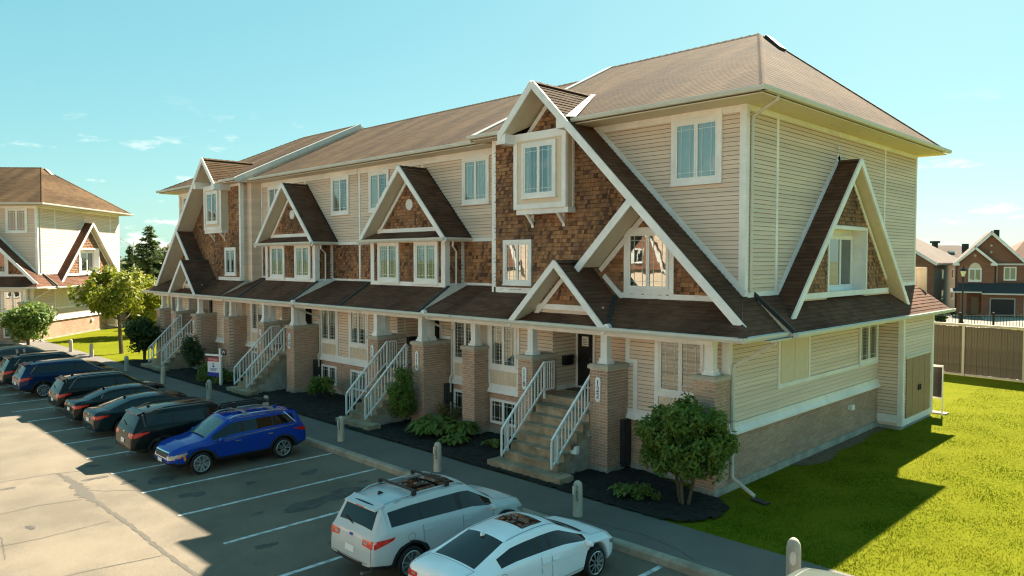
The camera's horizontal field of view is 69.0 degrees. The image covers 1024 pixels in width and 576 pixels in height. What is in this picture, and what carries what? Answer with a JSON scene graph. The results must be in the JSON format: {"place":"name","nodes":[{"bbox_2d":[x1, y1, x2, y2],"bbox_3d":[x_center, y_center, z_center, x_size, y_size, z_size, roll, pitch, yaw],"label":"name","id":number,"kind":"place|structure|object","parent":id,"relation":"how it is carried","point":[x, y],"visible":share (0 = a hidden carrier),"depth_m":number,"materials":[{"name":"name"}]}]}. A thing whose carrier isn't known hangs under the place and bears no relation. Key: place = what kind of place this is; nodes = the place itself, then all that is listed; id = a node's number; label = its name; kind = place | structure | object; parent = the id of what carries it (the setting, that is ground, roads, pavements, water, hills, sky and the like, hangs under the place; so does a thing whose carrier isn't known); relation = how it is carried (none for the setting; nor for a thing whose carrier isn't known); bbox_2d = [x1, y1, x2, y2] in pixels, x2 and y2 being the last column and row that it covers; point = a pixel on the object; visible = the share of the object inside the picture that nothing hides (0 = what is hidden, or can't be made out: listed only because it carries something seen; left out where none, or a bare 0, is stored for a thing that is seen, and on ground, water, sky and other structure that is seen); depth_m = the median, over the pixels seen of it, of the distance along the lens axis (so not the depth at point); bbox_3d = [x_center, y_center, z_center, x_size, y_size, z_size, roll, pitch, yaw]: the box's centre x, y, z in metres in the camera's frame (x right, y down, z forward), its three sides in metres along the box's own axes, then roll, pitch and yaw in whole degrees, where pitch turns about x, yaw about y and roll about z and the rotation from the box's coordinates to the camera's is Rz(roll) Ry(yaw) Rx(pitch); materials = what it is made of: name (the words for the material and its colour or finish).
{"place":"outdoors","nodes":[
{"label":"outdoors","id":0,"kind":"place"},
{"bbox_2d":[0,344,689,575],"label":"parking lot","id":1,"kind":"structure","parent":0,"point":[32,449],"depth_m":17.70,"materials":[{"name":"asphalt"}]},
{"bbox_2d":[0,345,45,361],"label":"parked car","id":2,"kind":"object","parent":1,"relation":"on","point":[10,350],"visible":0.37,"depth_m":39.38,"materials":[{"name":"teal paint"}]},
{"bbox_2d":[0,300,58,344],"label":"round bush","id":3,"kind":"object","parent":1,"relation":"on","point":[26,322],"visible":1,"depth_m":48.06,"materials":[{"name":"green plant"}]},
{"bbox_2d":[0,350,107,386],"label":"parked suv","id":4,"kind":"object","parent":1,"relation":"on","point":[9,365],"visible":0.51,"depth_m":34.20,"materials":[{"name":"black paint"}]},
{"bbox_2d":[12,358,122,396],"bbox_3d":[-19.944,3.907,33.651,4.285,1.549,2.154,-2,3,-45],"label":"parked suv","id":5,"kind":"object","parent":1,"relation":"on","point":[32,376],"visible":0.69,"depth_m":32.36,"materials":[{"name":"blue paint"}]},
{"bbox_2d":[87,446,114,450],"bbox_3d":[-13.016,5.060,23.577,0.796,0.001,0.514,-1,2,-24],"label":"oil stain","id":6,"kind":"object","parent":1,"relation":"on","point":[98,448],"visible":1,"depth_m":23.62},
{"bbox_2d":[48,369,165,410],"bbox_3d":[-16.218,4.066,30.026,4.082,1.505,2.106,-2,3,-45],"label":"parked suv","id":7,"kind":"object","parent":1,"relation":"on","point":[63,389],"visible":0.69,"depth_m":28.91,"materials":[{"name":"black paint"}]},
{"bbox_2d":[64,383,187,420],"bbox_3d":[-14.504,4.253,28.282,4.172,1.263,2.066,-2,3,-45],"label":"parked car","id":8,"kind":"object","parent":1,"relation":"on","point":[75,407],"visible":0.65,"depth_m":27.20,"materials":[{"name":"black paint"}]},
{"bbox_2d":[55,473,198,575],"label":"seam patch","id":9,"kind":"object","parent":1,"relation":"on","point":[81,490],"visible":1,"depth_m":17.58,"materials":[{"name":"asphalt"}]},
{"bbox_2d":[83,391,191,432],"bbox_3d":[-12.806,4.320,26.515,4.172,1.263,2.066,-2,3,-45],"label":"parked car","id":10,"kind":"object","parent":1,"relation":"on","point":[105,417],"visible":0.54,"depth_m":25.25,"materials":[{"name":"teal paint"}]},
{"bbox_2d":[147,476,176,483],"bbox_3d":[-9.505,5.190,20.130,0.667,0.001,0.786,0,2,-1],"label":"oil stain","id":11,"kind":"object","parent":1,"relation":"on","point":[158,479],"visible":1,"depth_m":20.18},
{"bbox_2d":[115,397,233,456],"bbox_3d":[-10.015,4.280,23.575,4.326,1.564,2.154,-2,3,-45],"label":"parked suv","id":12,"kind":"object","parent":1,"relation":"on","point":[142,428],"visible":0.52,"depth_m":22.26,"materials":[{"name":"black paint"}]},
{"bbox_2d":[178,491,206,497],"bbox_3d":[-8.090,5.238,18.853,0.666,0.001,0.412,-1,3,-31],"label":"oil stain","id":13,"kind":"object","parent":1,"relation":"on","point":[197,494],"visible":1,"depth_m":18.89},
{"bbox_2d":[154,397,305,473],"bbox_3d":[-8.293,4.273,22.072,4.135,1.691,2.106,-2,3,-45],"label":"parked suv","id":14,"kind":"object","parent":1,"relation":"on","point":[279,430],"visible":1,"depth_m":21.58,"materials":[{"name":"blue paint"}]},
{"bbox_2d":[141,453,331,492],"bbox_3d":[-7.501,5.158,20.959,0.121,0.001,5.500,2,3,45],"label":"stall line","id":15,"kind":"object","parent":1,"relation":"on","point":[233,473],"visible":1,"depth_m":20.65,"materials":[{"name":"paint"}]},
{"bbox_2d":[254,542,278,549],"bbox_3d":[-5.099,5.365,15.503,0.530,0.001,0.259,-1,2,-28],"label":"oil stain","id":16,"kind":"object","parent":1,"relation":"on","point":[262,546],"visible":1,"depth_m":15.52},
{"bbox_2d":[178,469,375,515],"bbox_3d":[-5.811,5.222,19.271,0.121,0.001,5.500,2,3,45],"label":"stall line","id":17,"kind":"object","parent":1,"relation":"on","point":[273,493],"visible":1,"depth_m":18.97,"materials":[{"name":"paint"}]},
{"bbox_2d":[223,511,338,543],"bbox_3d":[-4.107,5.286,17.567,0.121,0.001,5.500,2,3,45],"label":"stall line","id":18,"kind":"object","parent":1,"relation":"on","point":[281,527],"visible":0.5,"depth_m":16.56,"materials":[{"name":"paint"}]},
{"bbox_2d":[283,494,336,512],"bbox_3d":[-4.862,5.263,18.192,0.670,0.001,1.658,2,3,45],"label":"oil stain","id":19,"kind":"object","parent":1,"relation":"on","point":[307,505],"visible":1,"depth_m":18.12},
{"bbox_2d":[279,556,342,575],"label":"stall line","id":20,"kind":"object","parent":1,"relation":"on","point":[310,566],"visible":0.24,"depth_m":14.46,"materials":[{"name":"paint"}]},
{"bbox_2d":[330,487,368,500],"bbox_3d":[-4.295,5.232,19.021,0.703,0.001,1.284,1,2,22],"label":"oil stain","id":21,"kind":"object","parent":1,"relation":"on","point":[342,493],"visible":0.88,"depth_m":19.10,"materials":[{"name":"asphalt"}]},
{"bbox_2d":[13,342,732,575],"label":"kerb","id":22,"kind":"structure","parent":1,"relation":"on","point":[662,559],"depth_m":15.16,"materials":[{"name":"concrete"}]},
{"bbox_2d":[331,469,522,575],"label":"parked suv","id":23,"kind":"object","parent":1,"relation":"on","point":[400,525],"visible":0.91,"depth_m":14.16,"materials":[{"name":"paint"}]},
{"bbox_2d":[408,511,612,575],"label":"parked car","id":24,"kind":"object","parent":1,"relation":"on","point":[514,543],"visible":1,"depth_m":12.96,"materials":[{"name":"white paint"}]},
{"bbox_2d":[787,567,845,575],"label":"parked suv","id":25,"kind":"object","parent":1,"relation":"on","point":[805,571],"visible":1,"depth_m":10.39,"materials":[{"name":"white paint"}]},
{"bbox_2d":[23,340,852,575],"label":"sidewalk","id":26,"kind":"structure","parent":0,"point":[723,555],"depth_m":17.76,"materials":[{"name":"concrete"}]},
{"bbox_2d":[161,366,165,383],"bbox_3d":[-16.340,4.088,34.887,0.232,0.855,0.232,2,3,45],"label":"bollard","id":27,"kind":"object","parent":26,"relation":"on","point":[163,376],"visible":0.95,"depth_m":34.80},
{"bbox_2d":[206,380,211,398],"bbox_3d":[-12.595,4.236,30.970,0.239,0.855,0.232,-2,3,-39],"label":"bollard","id":28,"kind":"object","parent":26,"relation":"on","point":[208,389],"visible":0.97,"depth_m":30.89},
{"bbox_2d":[337,416,344,441],"bbox_3d":[-5.460,4.508,23.770,0.232,0.855,0.239,2,3,44],"label":"bollard","id":29,"kind":"object","parent":26,"relation":"on","point":[340,431],"visible":1,"depth_m":23.68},
{"bbox_2d":[433,442,441,471],"bbox_3d":[-2.038,4.636,20.378,0.239,0.855,0.232,-2,3,-43],"label":"bollard","id":30,"kind":"object","parent":26,"relation":"on","point":[437,457],"visible":0.99,"depth_m":20.29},
{"bbox_2d":[572,480,582,516],"bbox_3d":[1.484,4.770,16.831,0.239,0.855,0.232,-2,3,-44],"label":"bollard","id":31,"kind":"object","parent":26,"relation":"on","point":[577,493],"visible":1,"depth_m":16.74,"materials":[{"name":"concrete"}]},
{"bbox_2d":[538,511,693,559],"bbox_3d":[2.211,5.179,15.899,4.006,0.001,0.475,2,3,44],"label":"crack","id":32,"kind":"object","parent":26,"relation":"on","point":[622,529],"visible":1,"depth_m":15.97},
{"bbox_2d":[786,537,800,575],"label":"bollard","id":33,"kind":"object","parent":26,"relation":"on","point":[793,555],"visible":0.99,"depth_m":13.04,"materials":[{"name":"concrete"}]},
{"bbox_2d":[0,0,1023,261],"label":"sky","id":34,"kind":"structure","parent":0,"point":[123,101],"materials":[{"name":"blue"}]},
{"bbox_2d":[44,321,1023,575],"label":"lawn","id":35,"kind":"structure","parent":0,"point":[105,342],"depth_m":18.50,"materials":[{"name":"plant"}]},
{"bbox_2d":[66,265,146,353],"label":"street tree","id":36,"kind":"object","parent":35,"relation":"on","point":[120,295],"visible":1,"depth_m":45.25,"materials":[{"name":"green plant"}]},
{"bbox_2d":[120,245,139,272],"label":"spruce tree","id":37,"kind":"object","parent":35,"relation":"on","point":[128,253],"visible":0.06,"depth_m":91.61,"materials":[{"name":"green plant"}]},
{"bbox_2d":[106,272,166,320],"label":"yellow tree","id":38,"kind":"object","parent":35,"relation":"on","point":[151,302],"visible":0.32,"depth_m":56.22,"materials":[{"name":"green plant"}]},
{"bbox_2d":[121,225,165,281],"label":"spruce tree","id":39,"kind":"object","parent":35,"relation":"on","point":[143,257],"visible":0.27,"depth_m":69.49,"materials":[{"name":"green plant"}]},
{"bbox_2d":[123,315,163,359],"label":"round bush","id":40,"kind":"object","parent":35,"relation":"on","point":[145,335],"visible":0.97,"depth_m":42.76,"materials":[{"name":"green plant"}]},
{"bbox_2d":[122,358,736,521],"bbox_3d":[-7.915,4.608,30.189,36.906,0.050,3.473,2,3,45],"label":"mulch bed","id":41,"kind":"object","parent":35,"relation":"on","point":[714,510],"visible":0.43,"depth_m":21.68,"materials":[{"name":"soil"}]},
{"bbox_2d":[180,334,206,367],"bbox_3d":[-16.107,3.200,37.511,1.274,1.730,1.248,0,2,6],"label":"yew bush","id":42,"kind":"object","parent":41,"relation":"on","point":[192,347],"visible":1,"depth_m":37.37,"materials":[{"name":"green plant"}]},
{"bbox_2d":[196,369,211,381],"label":"garden shrub","id":43,"kind":"object","parent":41,"relation":"on","point":[204,376],"visible":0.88,"depth_m":35.17,"materials":[{"name":"green plant"}]},
{"bbox_2d":[205,348,226,384],"bbox_3d":[-13.623,3.628,34.273,1.310,1.720,0.100,1,2,25],"label":"sale sign","id":44,"kind":"object","parent":41,"relation":"on","point":[214,366],"visible":1,"depth_m":34.22,"materials":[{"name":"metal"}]},
{"bbox_2d":[212,368,233,383],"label":"garden shrub","id":45,"kind":"object","parent":41,"relation":"on","point":[227,376],"visible":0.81,"depth_m":34.46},
{"bbox_2d":[306,376,335,394],"bbox_3d":[-7.843,4.013,30.806,1.233,0.888,1.480,0,2,-9],"label":"garden shrub","id":46,"kind":"object","parent":41,"relation":"on","point":[324,383],"visible":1,"depth_m":30.46,"materials":[{"name":"green plant"}]},
{"bbox_2d":[385,367,417,418],"bbox_3d":[-3.820,3.610,25.711,1.130,1.856,1.138,0,2,0],"label":"cedar bush","id":47,"kind":"object","parent":41,"relation":"on","point":[401,398],"visible":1,"depth_m":25.51,"materials":[{"name":"green plant"}]},
{"bbox_2d":[403,414,454,436],"bbox_3d":[-2.564,4.459,24.601,1.995,0.489,2.058,2,3,45],"label":"hosta","id":48,"kind":"object","parent":41,"relation":"on","point":[430,424],"visible":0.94,"depth_m":24.11,"materials":[{"name":"plant"}]},
{"bbox_2d":[436,400,462,419],"bbox_3d":[-2.161,4.317,25.987,1.157,0.851,1.086,2,3,45],"label":"garden shrub","id":49,"kind":"object","parent":41,"relation":"on","point":[453,413],"visible":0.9,"depth_m":25.90,"materials":[{"name":"green plant"}]},
{"bbox_2d":[436,433,470,445],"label":"hosta","id":50,"kind":"object","parent":41,"relation":"on","point":[454,439],"visible":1,"depth_m":23.11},
{"bbox_2d":[442,419,481,435],"bbox_3d":[-1.683,4.510,24.248,1.424,0.422,1.352,2,3,45],"label":"hosta","id":51,"kind":"object","parent":41,"relation":"on","point":[456,426],"visible":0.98,"depth_m":23.93,"materials":[{"name":"plant"}]},
{"bbox_2d":[480,438,503,447],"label":"hosta","id":52,"kind":"object","parent":41,"relation":"on","point":[494,442],"visible":0.84,"depth_m":22.74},
{"bbox_2d":[607,482,637,497],"bbox_3d":[2.695,4.876,18.137,0.770,0.252,0.788,1,2,13],"label":"hosta","id":53,"kind":"object","parent":41,"relation":"on","point":[623,489],"visible":0.95,"depth_m":17.98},
{"bbox_2d":[628,481,660,500],"bbox_3d":[3.202,4.878,18.023,0.775,0.389,0.676,0,2,-6],"label":"garden shrub","id":54,"kind":"object","parent":41,"relation":"on","point":[640,489],"visible":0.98,"depth_m":17.87,"materials":[{"name":"plant"}]},
{"bbox_2d":[632,392,740,504],"bbox_3d":[4.108,3.877,17.540,2.520,2.685,2.510,2,3,45],"label":"ornamental tree","id":55,"kind":"object","parent":41,"relation":"on","point":[685,438],"visible":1,"depth_m":16.97,"materials":[{"name":"green plant"}]},
{"bbox_2d":[750,497,770,505],"bbox_3d":[5.941,5.103,17.822,0.209,0.035,0.465,-1,2,-27],"label":"splash block","id":56,"kind":"object","parent":35,"relation":"on","point":[760,501],"depth_m":17.77,"materials":[{"name":"concrete"}]},
{"bbox_2d":[791,427,886,465],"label":"bare soil","id":57,"kind":"structure","parent":35,"relation":"on","point":[826,455],"depth_m":22.62,"materials":[{"name":"soil"}]},
{"bbox_2d":[915,267,926,291],"bbox_3d":[15.791,1.936,29.272,0.840,5.520,0.080,2,3,45],"label":"privacy screen","id":58,"kind":"object","parent":35,"relation":"on","point":[921,277],"visible":0.29,"depth_m":29.01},
{"bbox_2d":[933,365,943,415],"bbox_3d":[15.883,3.814,27.892,0.460,1.870,0.040,2,3,45],"label":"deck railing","id":59,"kind":"object","parent":35,"relation":"on","point":[938,373],"visible":0.59,"depth_m":27.81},
{"bbox_2d":[960,266,966,323],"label":"street lamp","id":60,"kind":"object","parent":35,"relation":"on","point":[963,270],"visible":0.84,"depth_m":62.01,"materials":[{"name":"metal"}]},
{"bbox_2d":[934,322,1023,382],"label":"wooden fence","id":61,"kind":"object","parent":35,"relation":"on","point":[987,351],"visible":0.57,"depth_m":36.55,"materials":[{"name":"brown wood"}]},
{"bbox_2d":[935,312,1023,327],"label":"iron railing","id":62,"kind":"object","parent":35,"relation":"on","point":[959,315],"visible":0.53,"depth_m":61.03,"materials":[{"name":"metal"}]},
{"bbox_2d":[930,241,968,257],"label":"hip roof house","id":63,"kind":"structure","parent":0,"point":[956,251],"depth_m":111.21,"materials":[{"name":"brick"}]},
{"bbox_2d":[946,316,1023,328],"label":"street","id":64,"kind":"structure","parent":0,"point":[967,320],"depth_m":68.77,"materials":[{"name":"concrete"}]},
{"bbox_2d":[1011,240,1023,258],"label":"hip roof house","id":65,"kind":"structure","parent":0,"point":[1018,248],"depth_m":115.96,"materials":[{"name":"brick"}]},
{"label":"ground","id":66,"kind":"structure","parent":0,"visible":0},
{"bbox_2d":[0,167,135,343],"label":"townhouse block","id":67,"kind":"structure","parent":66,"relation":"on","point":[58,234],"depth_m":55.76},
{"bbox_2d":[0,252,5,272],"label":"window","id":68,"kind":"structure","parent":67,"relation":"in","point":[2,257],"depth_m":52.80,"materials":[{"name":"clear glass"}]},
{"bbox_2d":[2,291,21,310],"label":"window","id":69,"kind":"structure","parent":67,"relation":"in","point":[11,296],"depth_m":52.54,"materials":[{"name":"clear glass"}]},
{"bbox_2d":[5,208,27,232],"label":"window","id":70,"kind":"structure","parent":67,"relation":"in","point":[15,213],"depth_m":53.06,"materials":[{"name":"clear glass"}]},
{"bbox_2d":[55,288,68,306],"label":"blank window","id":71,"kind":"structure","parent":67,"relation":"in","point":[62,299],"depth_m":56.18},
{"bbox_2d":[80,251,93,271],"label":"window","id":72,"kind":"structure","parent":67,"relation":"in","point":[86,258],"depth_m":59.84,"materials":[{"name":"clear glass"}]},
{"bbox_2d":[141,33,955,497],"bbox_3d":[-3.138,-2.163,35.542,38.780,13.837,17.570,2,3,45],"label":"townhouse row","id":73,"kind":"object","parent":66,"relation":"on","point":[561,283],"visible":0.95,"depth_m":23.35,"materials":[{"name":"plastic"}]},
{"bbox_2d":[205,191,218,224],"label":"window","id":74,"kind":"structure","parent":73,"relation":"in","point":[211,197],"depth_m":39.54,"materials":[{"name":"clear glass"}]},
{"bbox_2d":[205,190,228,230],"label":"box window","id":75,"kind":"structure","parent":73,"relation":"in","point":[224,194],"depth_m":39.04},
{"bbox_2d":[224,247,236,275],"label":"window","id":76,"kind":"structure","parent":73,"relation":"in","point":[232,250],"depth_m":39.00,"materials":[{"name":"clear glass"}]},
{"bbox_2d":[251,304,261,329],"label":"window","id":77,"kind":"structure","parent":73,"relation":"in","point":[257,306],"depth_m":37.24,"materials":[{"name":"clear glass"}]},
{"bbox_2d":[267,185,279,210],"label":"window","id":78,"kind":"structure","parent":73,"relation":"in","point":[272,190],"depth_m":37.60,"materials":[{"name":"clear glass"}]},
{"bbox_2d":[269,246,284,278],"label":"window","id":79,"kind":"structure","parent":73,"relation":"in","point":[274,274],"depth_m":35.41,"materials":[{"name":"clear glass"}]},
{"bbox_2d":[294,245,310,279],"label":"window","id":80,"kind":"structure","parent":73,"relation":"in","point":[304,274],"depth_m":33.77,"materials":[{"name":"clear glass"}]},
{"bbox_2d":[321,310,335,341],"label":"window","id":81,"kind":"structure","parent":73,"relation":"in","point":[324,313],"depth_m":32.35,"materials":[{"name":"clear glass"}]},
{"bbox_2d":[321,364,336,385],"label":"window","id":82,"kind":"structure","parent":73,"relation":"in","point":[326,370],"depth_m":32.39,"materials":[{"name":"clear glass"}]},
{"bbox_2d":[330,175,349,215],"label":"window","id":83,"kind":"structure","parent":73,"relation":"in","point":[337,184],"depth_m":33.07,"materials":[{"name":"clear glass"}]},
{"bbox_2d":[350,313,366,345],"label":"window","id":84,"kind":"structure","parent":73,"relation":"in","point":[352,319],"depth_m":30.72,"materials":[{"name":"clear glass"}]},
{"bbox_2d":[350,369,367,391],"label":"window","id":85,"kind":"structure","parent":73,"relation":"in","point":[354,374],"depth_m":30.82,"materials":[{"name":"clear glass"}]},
{"bbox_2d":[368,169,389,212],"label":"window","id":86,"kind":"structure","parent":73,"relation":"in","point":[375,181],"depth_m":31.16,"materials":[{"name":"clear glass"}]},
{"bbox_2d":[377,242,399,282],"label":"window","id":87,"kind":"structure","parent":73,"relation":"in","point":[386,276],"depth_m":29.10,"materials":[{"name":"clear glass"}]},
{"bbox_2d":[413,241,438,284],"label":"window","id":88,"kind":"structure","parent":73,"relation":"in","point":[431,248],"depth_m":27.42,"materials":[{"name":"clear glass"}]},
{"bbox_2d":[454,389,462,412],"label":"window","id":89,"kind":"structure","parent":73,"relation":"in","point":[457,393],"depth_m":26.41,"materials":[{"name":"clear glass"}]},
{"bbox_2d":[453,322,470,359],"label":"window","id":90,"kind":"structure","parent":73,"relation":"in","point":[464,329],"depth_m":26.28,"materials":[{"name":"clear glass"}]},
{"bbox_2d":[461,155,489,205],"bbox_3d":[-1.321,-3.854,26.760,1.480,1.720,0.085,2,3,45],"label":"window","id":91,"kind":"structure","parent":73,"relation":"in","point":[473,162],"depth_m":26.73,"materials":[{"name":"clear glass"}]},
{"bbox_2d":[490,325,516,368],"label":"window","id":92,"kind":"structure","parent":73,"relation":"in","point":[494,351],"depth_m":24.32,"materials":[{"name":"clear glass"}]},
{"bbox_2d":[490,398,516,427],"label":"window","id":93,"kind":"structure","parent":73,"relation":"in","point":[500,409],"depth_m":24.50,"materials":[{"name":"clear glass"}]},
{"bbox_2d":[502,239,532,285],"bbox_3d":[0.161,-0.816,24.113,1.320,1.490,0.085,2,3,45],"label":"window","id":94,"kind":"structure","parent":73,"relation":"in","point":[512,255],"depth_m":24.10,"materials":[{"name":"clear glass"}]},
{"bbox_2d":[520,139,556,199],"bbox_3d":[0.802,-3.620,22.823,1.460,1.730,0.085,2,3,45],"label":"window","id":95,"kind":"structure","parent":73,"relation":"in","point":[538,159],"depth_m":22.80,"materials":[{"name":"clear glass"}]},
{"bbox_2d":[518,133,572,209],"bbox_3d":[0.995,-3.632,23.015,2.140,2.360,0.450,2,3,45],"label":"box window","id":96,"kind":"structure","parent":73,"relation":"in","point":[559,138],"depth_m":22.32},
{"bbox_2d":[576,333,595,388],"bbox_3d":[2.285,2.146,23.180,0.760,1.960,0.100,2,3,45],"label":"front door","id":97,"kind":"structure","parent":73,"relation":"in","point":[585,343],"depth_m":23.21,"materials":[{"name":"wood"}]},
{"bbox_2d":[627,232,668,289],"bbox_3d":[3.751,-0.747,20.547,1.340,1.560,0.050,2,3,45],"label":"window","id":98,"kind":"structure","parent":73,"relation":"in","point":[650,237],"depth_m":20.54,"materials":[{"name":"clear glass"}]},
{"bbox_2d":[658,341,703,395],"bbox_3d":[4.400,2.067,19.449,1.340,1.420,0.050,2,3,45],"label":"window","id":99,"kind":"structure","parent":73,"relation":"in","point":[680,347],"depth_m":19.47,"materials":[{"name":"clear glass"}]},
{"bbox_2d":[669,113,722,186],"bbox_3d":[4.880,-3.635,19.784,1.560,1.790,0.085,2,3,45],"label":"window","id":100,"kind":"structure","parent":73,"relation":"in","point":[714,119],"depth_m":19.76,"materials":[{"name":"clear glass"}]},
{"bbox_2d":[780,337,808,383],"bbox_3d":[7.996,1.944,21.102,0.042,1.360,1.850,2,3,45],"label":"blank window","id":101,"kind":"structure","parent":73,"relation":"in","point":[794,352],"depth_m":21.08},
{"bbox_2d":[829,235,852,286],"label":"window","id":102,"kind":"structure","parent":73,"relation":"in","point":[841,247],"depth_m":23.39,"materials":[{"name":"clear glass"}]},
{"bbox_2d":[858,325,878,365],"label":"window","id":103,"kind":"structure","parent":73,"relation":"in","point":[869,356],"depth_m":25.04,"materials":[{"name":"clear glass"}]},
{"bbox_2d":[905,356,919,418],"bbox_3d":[13.970,3.432,25.957,0.090,2.060,1.280,2,3,45],"label":"closet door","id":104,"kind":"structure","parent":73,"relation":"in","point":[912,387],"depth_m":25.91,"materials":[{"name":"wood"}]},
{"bbox_2d":[918,352,930,412],"bbox_3d":[14.890,3.397,26.875,0.090,2.060,1.280,2,3,45],"label":"closet door","id":105,"kind":"structure","parent":73,"relation":"in","point":[924,360],"depth_m":26.86,"materials":[{"name":"wood"}]},
{"bbox_2d":[915,238,956,308],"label":"grey side house","id":106,"kind":"structure","parent":66,"relation":"on","point":[937,262],"depth_m":86.38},
{"bbox_2d":[950,230,1023,321],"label":"brick house","id":107,"kind":"structure","parent":66,"relation":"on","point":[992,262],"depth_m":77.30,"materials":[{"name":"brick"}]},
{"bbox_2d":[968,268,981,281],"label":"window","id":108,"kind":"structure","parent":107,"relation":"in","point":[974,274],"depth_m":77.96,"materials":[{"name":"clear glass"}]},
{"bbox_2d":[971,297,978,313],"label":"front door","id":109,"kind":"structure","parent":107,"relation":"in","point":[974,300],"depth_m":78.02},
{"bbox_2d":[989,298,1015,316],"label":"garage door","id":110,"kind":"structure","parent":107,"relation":"in","point":[1006,306],"depth_m":75.88,"materials":[{"name":"metal"}]},
{"bbox_2d":[1003,267,1016,280],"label":"window","id":111,"kind":"structure","parent":107,"relation":"in","point":[1010,273],"depth_m":77.07,"materials":[{"name":"clear glass"}]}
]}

